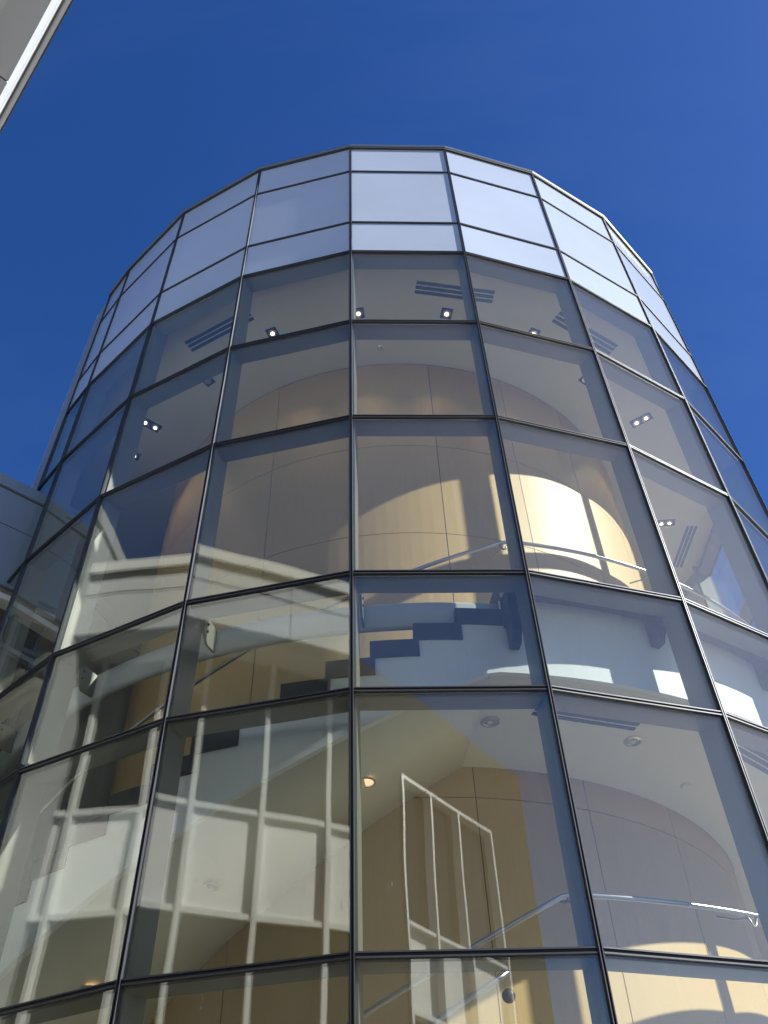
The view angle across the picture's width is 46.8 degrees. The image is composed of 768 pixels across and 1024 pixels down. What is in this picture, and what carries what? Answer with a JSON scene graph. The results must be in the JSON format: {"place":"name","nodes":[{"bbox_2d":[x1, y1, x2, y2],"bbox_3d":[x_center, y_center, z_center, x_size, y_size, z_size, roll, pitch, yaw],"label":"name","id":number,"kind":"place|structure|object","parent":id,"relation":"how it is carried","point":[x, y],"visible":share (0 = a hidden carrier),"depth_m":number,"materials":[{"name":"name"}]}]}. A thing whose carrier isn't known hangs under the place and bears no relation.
{"place":"outdoors","nodes":[
{"label":"outdoors","id":0,"kind":"place"},
{"bbox_2d":[0,0,79,751],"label":"courtyard building","id":1,"kind":"structure","parent":0,"point":[28,29],"depth_m":10.48,"materials":[{"name":"white metal"}]},
{"bbox_2d":[0,655,34,751],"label":"window pane","id":2,"kind":"structure","parent":1,"relation":"in","point":[25,664],"depth_m":10.30,"materials":[{"name":"clear glass"}]},
{"bbox_2d":[23,622,44,651],"bbox_3d":[-4.538,1.351,10.496,0.990,0.440,0.030,31,-55,-28],"label":"window pane","id":3,"kind":"structure","parent":1,"relation":"in","point":[35,633],"depth_m":10.70,"materials":[{"name":"clear glass"}]},
{"bbox_2d":[0,0,767,628],"label":"sky","id":4,"kind":"structure","parent":0,"point":[652,115],"materials":[{"name":"blue"}]},
{"bbox_3d":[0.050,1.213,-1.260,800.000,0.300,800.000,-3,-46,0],"label":"ground","id":5,"kind":"structure","parent":0,"visible":0},
{"bbox_2d":[0,144,767,1023],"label":"glass tower","id":6,"kind":"structure","parent":5,"relation":"on","point":[304,256],"depth_m":10.54,"materials":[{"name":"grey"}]},
{"bbox_2d":[135,452,140,460],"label":"ceiling light","id":7,"kind":"object","parent":6,"relation":"attached to","point":[137,456],"visible":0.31,"depth_m":14.18,"materials":[{"name":"grey metal"}]},
{"bbox_2d":[144,418,162,432],"bbox_3d":[-3.625,-1.347,13.748,0.340,0.025,0.160,28,-53,-26],"label":"ceiling light","id":8,"kind":"object","parent":6,"relation":"attached to","point":[152,425],"visible":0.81,"depth_m":13.76,"materials":[{"name":"grey metal"}]},
{"bbox_2d":[203,378,215,386],"bbox_3d":[-2.623,-1.952,13.206,0.160,0.025,0.170,-29,-52,24],"label":"ceiling light","id":9,"kind":"object","parent":6,"relation":"attached to","point":[209,382],"visible":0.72,"depth_m":13.22,"materials":[{"name":"grey"}]},
{"bbox_2d":[184,314,253,351],"bbox_3d":[-2.349,-2.581,12.622,1.083,0.009,0.200,-23,-49,19],"label":"air diffuser","id":10,"kind":"object","parent":6,"relation":"attached to","point":[209,335],"visible":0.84,"depth_m":12.66,"materials":[{"name":"paint"}]},
{"bbox_2d":[265,327,278,336],"bbox_3d":[-1.593,-2.551,12.669,0.160,0.025,0.170,-17,-48,14],"label":"ceiling light","id":11,"kind":"object","parent":6,"relation":"attached to","point":[272,332],"visible":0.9,"depth_m":12.65,"materials":[{"name":"grey"}]},
{"bbox_2d":[356,307,364,318],"bbox_3d":[-0.360,-2.794,12.485,0.160,0.025,0.170,-6,-46,3],"label":"ceiling light","id":12,"kind":"object","parent":6,"relation":"attached to","point":[359,313],"visible":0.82,"depth_m":12.48,"materials":[{"name":"grey"}]},
{"bbox_2d":[0,593,767,1023],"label":"helical staircase","id":13,"kind":"structure","parent":6,"relation":"attached to","point":[260,821],"depth_m":7.35,"materials":[{"name":"paint"}]},
{"bbox_2d":[203,882,219,891],"bbox_3d":[-1.403,3.019,7.138,0.170,0.011,0.170,-3,-46,0],"label":"downlight","id":14,"kind":"object","parent":13,"relation":"attached to","point":[214,886],"visible":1,"depth_m":7.12,"materials":[{"name":"white"}]},
{"bbox_2d":[362,777,375,787],"bbox_3d":[-0.152,2.270,7.444,0.170,0.011,0.170,-3,-46,0],"label":"downlight","id":15,"kind":"object","parent":13,"relation":"attached to","point":[370,781],"visible":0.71,"depth_m":7.44,"materials":[{"name":"white"}]},
{"bbox_2d":[39,540,751,816],"bbox_3d":[-0.378,4.006,8.788,10.638,5.154,5.497,-13,-47,11],"label":"handrail","id":16,"kind":"object","parent":13,"relation":"attached to","point":[162,706],"visible":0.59,"depth_m":8.45,"materials":[{"name":"silver metal"}]},
{"bbox_2d":[426,971,515,1023],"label":"handrail","id":17,"kind":"object","parent":13,"relation":"attached to","point":[508,995],"visible":0.97,"depth_m":5.66,"materials":[{"name":"silver metal"}]},
{"bbox_2d":[481,716,499,727],"bbox_3d":[0.937,1.855,7.828,0.170,0.011,0.170,-3,-46,0],"label":"downlight","id":18,"kind":"object","parent":13,"relation":"attached to","point":[490,721],"visible":1,"depth_m":7.82,"materials":[{"name":"white metal"}]},
{"bbox_2d":[344,893,758,1023],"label":"handrail","id":19,"kind":"object","parent":13,"relation":"attached to","point":[475,945],"visible":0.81,"depth_m":6.14,"materials":[{"name":"silver metal"}]},
{"bbox_2d":[531,709,639,730],"bbox_3d":[1.799,1.806,7.816,1.004,0.009,0.200,11,-48,-13],"label":"air diffuser","id":20,"kind":"object","parent":13,"relation":"attached to","point":[613,723],"visible":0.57,"depth_m":7.86,"materials":[{"name":"paint"}]},
{"bbox_2d":[624,736,642,746],"bbox_3d":[2.281,2.100,8.118,0.170,0.011,0.170,-3,-46,0],"label":"downlight","id":21,"kind":"object","parent":13,"relation":"attached to","point":[631,741],"visible":1,"depth_m":8.11,"materials":[{"name":"white metal"}]},
{"bbox_2d":[680,782,691,789],"bbox_3d":[2.971,2.695,8.705,0.120,0.030,0.120,-3,-46,0],"label":"smoke detector","id":22,"kind":"object","parent":13,"relation":"attached to","point":[686,786],"visible":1,"depth_m":8.68,"materials":[{"name":"paint"}]},
{"bbox_2d":[737,744,767,773],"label":"air diffuser","id":23,"kind":"object","parent":13,"relation":"attached to","point":[756,759],"visible":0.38,"depth_m":8.38,"materials":[{"name":"paint"}]},
{"bbox_2d":[440,308,452,318],"bbox_3d":[0.885,-2.800,12.528,0.160,0.025,0.170,5,-47,-7],"label":"ceiling light","id":24,"kind":"object","parent":6,"relation":"attached to","point":[446,313],"visible":1,"depth_m":12.52,"materials":[{"name":"grey"}]},
{"bbox_2d":[415,280,494,302],"bbox_3d":[0.983,-3.052,12.301,1.105,0.009,0.200,5,-47,-7],"label":"air diffuser","id":25,"kind":"object","parent":6,"relation":"attached to","point":[446,290],"visible":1,"depth_m":12.29,"materials":[{"name":"paint"}]},
{"bbox_2d":[529,327,540,334],"bbox_3d":[2.157,-2.568,12.802,0.160,0.025,0.170,17,-49,-18],"label":"ceiling light","id":26,"kind":"object","parent":6,"relation":"attached to","point":[534,330],"visible":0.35,"depth_m":12.77,"materials":[{"name":"grey"}]},
{"bbox_2d":[551,311,617,354],"bbox_3d":[2.912,-2.584,12.828,1.096,0.009,0.200,23,-51,-23],"label":"air diffuser","id":27,"kind":"object","parent":6,"relation":"attached to","point":[604,344],"visible":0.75,"depth_m":12.90,"materials":[{"name":"paint"}]},
{"bbox_2d":[629,412,652,427],"bbox_3d":[4.053,-1.441,13.962,0.340,0.025,0.160,-28,-51,23],"label":"ceiling light","id":28,"kind":"object","parent":6,"relation":"attached to","point":[642,419],"visible":1,"depth_m":13.96,"materials":[{"name":"grey"}]},
{"bbox_2d":[657,519,675,526],"bbox_3d":[4.946,0.202,15.580,0.340,0.025,0.160,-5,-46,3],"label":"ceiling light","id":29,"kind":"object","parent":6,"relation":"attached to","point":[669,522],"visible":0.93,"depth_m":15.56,"materials":[{"name":"grey metal"}]},
{"bbox_2d":[672,526,697,566],"bbox_3d":[5.431,0.634,16.027,0.200,0.009,1.072,0,-46,-2],"label":"air diffuser","id":30,"kind":"object","parent":6,"relation":"attached to","point":[684,545],"visible":0.91,"depth_m":16.01,"materials":[{"name":"paint"}]},
{"bbox_2d":[110,364,767,1023],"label":"interior wall","id":31,"kind":"structure","parent":5,"relation":"on","point":[462,858],"depth_m":8.79,"materials":[{"name":"beige paint"}]}
]}

